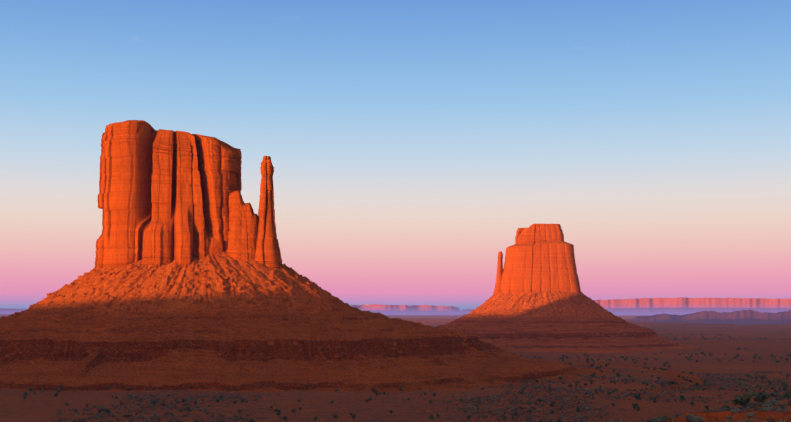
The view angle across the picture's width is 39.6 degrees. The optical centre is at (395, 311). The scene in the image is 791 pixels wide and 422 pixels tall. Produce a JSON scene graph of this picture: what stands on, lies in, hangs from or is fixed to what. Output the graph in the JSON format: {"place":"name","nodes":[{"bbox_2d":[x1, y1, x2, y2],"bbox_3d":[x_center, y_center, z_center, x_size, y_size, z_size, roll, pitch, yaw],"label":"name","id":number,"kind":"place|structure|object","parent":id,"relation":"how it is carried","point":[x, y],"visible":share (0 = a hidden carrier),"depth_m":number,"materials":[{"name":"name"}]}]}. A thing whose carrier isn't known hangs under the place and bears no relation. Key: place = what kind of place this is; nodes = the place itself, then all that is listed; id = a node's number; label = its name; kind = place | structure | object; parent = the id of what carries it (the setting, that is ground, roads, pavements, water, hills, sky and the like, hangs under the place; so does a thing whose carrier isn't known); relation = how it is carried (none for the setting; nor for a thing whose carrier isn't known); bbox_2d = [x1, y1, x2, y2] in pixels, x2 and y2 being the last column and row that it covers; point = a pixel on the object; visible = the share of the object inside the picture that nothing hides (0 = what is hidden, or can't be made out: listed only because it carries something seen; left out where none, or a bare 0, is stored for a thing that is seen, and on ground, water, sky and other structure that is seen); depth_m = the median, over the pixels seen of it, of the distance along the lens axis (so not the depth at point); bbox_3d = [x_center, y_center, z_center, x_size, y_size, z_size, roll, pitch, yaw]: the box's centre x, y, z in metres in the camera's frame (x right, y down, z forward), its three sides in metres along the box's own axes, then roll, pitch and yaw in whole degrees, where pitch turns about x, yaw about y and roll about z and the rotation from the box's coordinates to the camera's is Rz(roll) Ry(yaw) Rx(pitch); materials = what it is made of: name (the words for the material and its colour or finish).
{"place":"outdoors","nodes":[
{"label":"outdoors","id":0,"kind":"place"},
{"bbox_2d":[0,314,790,421],"bbox_3d":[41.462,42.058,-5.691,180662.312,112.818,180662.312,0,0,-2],"label":"ground","id":1,"kind":"structure","parent":0,"point":[39,406],"depth_m":1126.21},
{"bbox_2d":[0,308,26,313],"bbox_3d":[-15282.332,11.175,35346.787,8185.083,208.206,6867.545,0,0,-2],"label":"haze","id":2,"kind":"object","parent":1,"relation":"on","point":[6,311],"visible":0.46,"depth_m":35906.17,"materials":[{"name":"purple"}]},
{"bbox_2d":[0,250,704,394],"bbox_3d":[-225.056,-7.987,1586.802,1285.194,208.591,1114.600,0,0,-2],"label":"talus slope","id":3,"kind":"structure","parent":1,"relation":"on","point":[304,330],"depth_m":1356.18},
{"bbox_2d":[94,120,241,269],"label":"butte","id":4,"kind":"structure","parent":3,"relation":"on","point":[163,196],"depth_m":1529.04,"materials":[{"name":"orange stone"}]},
{"bbox_2d":[227,191,258,261],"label":"rock buttress","id":5,"kind":"structure","parent":3,"relation":"on","point":[243,228],"depth_m":1533.97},
{"bbox_2d":[254,156,283,271],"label":"rock spire","id":6,"kind":"structure","parent":3,"relation":"on","point":[268,253],"depth_m":1543.25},
{"bbox_2d":[0,264,545,388],"bbox_3d":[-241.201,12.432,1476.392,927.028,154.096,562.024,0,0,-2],"label":"mitten pedestal boulders","id":7,"kind":"object","parent":3,"relation":"on","point":[318,313],"visible":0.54,"depth_m":1382.67,"materials":[{"name":"brown stone"}]},
{"bbox_2d":[350,304,462,314],"bbox_3d":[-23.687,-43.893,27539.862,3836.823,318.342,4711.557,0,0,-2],"label":"mesa","id":8,"kind":"structure","parent":1,"relation":"on","point":[412,310],"depth_m":26680.95,"materials":[{"name":"stone"}]},
{"bbox_2d":[23,334,790,418],"bbox_3d":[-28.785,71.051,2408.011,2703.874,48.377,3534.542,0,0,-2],"label":"shrubs","id":9,"kind":"object","parent":1,"relation":"on","point":[578,410],"visible":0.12,"depth_m":1395.93,"materials":[{"name":"green plant"}]},
{"bbox_2d":[52,366,790,421],"bbox_3d":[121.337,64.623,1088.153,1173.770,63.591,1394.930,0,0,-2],"label":"sage","id":10,"kind":"object","parent":1,"relation":"on","point":[732,376],"visible":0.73,"depth_m":1110.45,"materials":[{"name":"green plant"}]},
{"bbox_2d":[65,380,790,421],"bbox_3d":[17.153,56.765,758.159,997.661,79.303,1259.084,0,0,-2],"label":"shrubs","id":11,"kind":"object","parent":1,"relation":"on","point":[739,399],"visible":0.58,"depth_m":953.20,"materials":[{"name":"green plant"}]},
{"bbox_2d":[461,309,473,313],"bbox_3d":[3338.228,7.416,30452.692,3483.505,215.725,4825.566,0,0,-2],"label":"mesa","id":12,"kind":"structure","parent":1,"relation":"on","point":[466,311],"depth_m":29981.24,"materials":[{"name":"purple stone"}]},
{"bbox_2d":[433,291,696,352],"bbox_3d":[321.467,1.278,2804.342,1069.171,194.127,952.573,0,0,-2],"label":"talus slope","id":13,"kind":"structure","parent":1,"relation":"on","point":[603,345],"depth_m":2639.53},
{"bbox_2d":[493,251,502,294],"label":"rock spire","id":14,"kind":"structure","parent":13,"relation":"on","point":[497,289],"depth_m":2788.75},
{"bbox_2d":[500,224,580,294],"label":"butte","id":15,"kind":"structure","parent":13,"relation":"on","point":[539,258],"depth_m":2752.93,"materials":[{"name":"orange stone"}]},
{"bbox_2d":[436,294,672,348],"bbox_3d":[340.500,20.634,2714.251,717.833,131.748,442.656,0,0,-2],"label":"mitten pedestal boulders","id":16,"kind":"object","parent":13,"relation":"on","point":[596,332],"visible":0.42,"depth_m":2663.19,"materials":[{"name":"brown stone"}]},
{"bbox_2d":[594,297,790,315],"bbox_3d":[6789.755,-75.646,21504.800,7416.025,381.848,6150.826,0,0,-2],"label":"mesa","id":17,"kind":"structure","parent":1,"relation":"on","point":[655,306],"depth_m":20909.89,"materials":[{"name":"pink stone"}]},
{"bbox_2d":[618,396,790,421],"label":"sage","id":18,"kind":"object","parent":1,"relation":"on","point":[768,403],"visible":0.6,"depth_m":221.80,"materials":[{"name":"green plant"}]},
{"bbox_2d":[664,410,790,421],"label":"ledge","id":19,"kind":"object","parent":1,"relation":"on","point":[708,416],"visible":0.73,"depth_m":210.19,"materials":[{"name":"brown stone"}]},
{"bbox_2d":[0,0,790,310],"label":"sky","id":20,"kind":"structure","parent":0,"point":[409,144],"materials":[{"name":"blue"}]},
{"bbox_2d":[631,309,790,324],"bbox_3d":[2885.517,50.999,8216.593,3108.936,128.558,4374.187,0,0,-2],"label":"hills","id":21,"kind":"structure","parent":0,"point":[747,317],"depth_m":7550.67,"materials":[{"name":"purple stone"}]}
]}

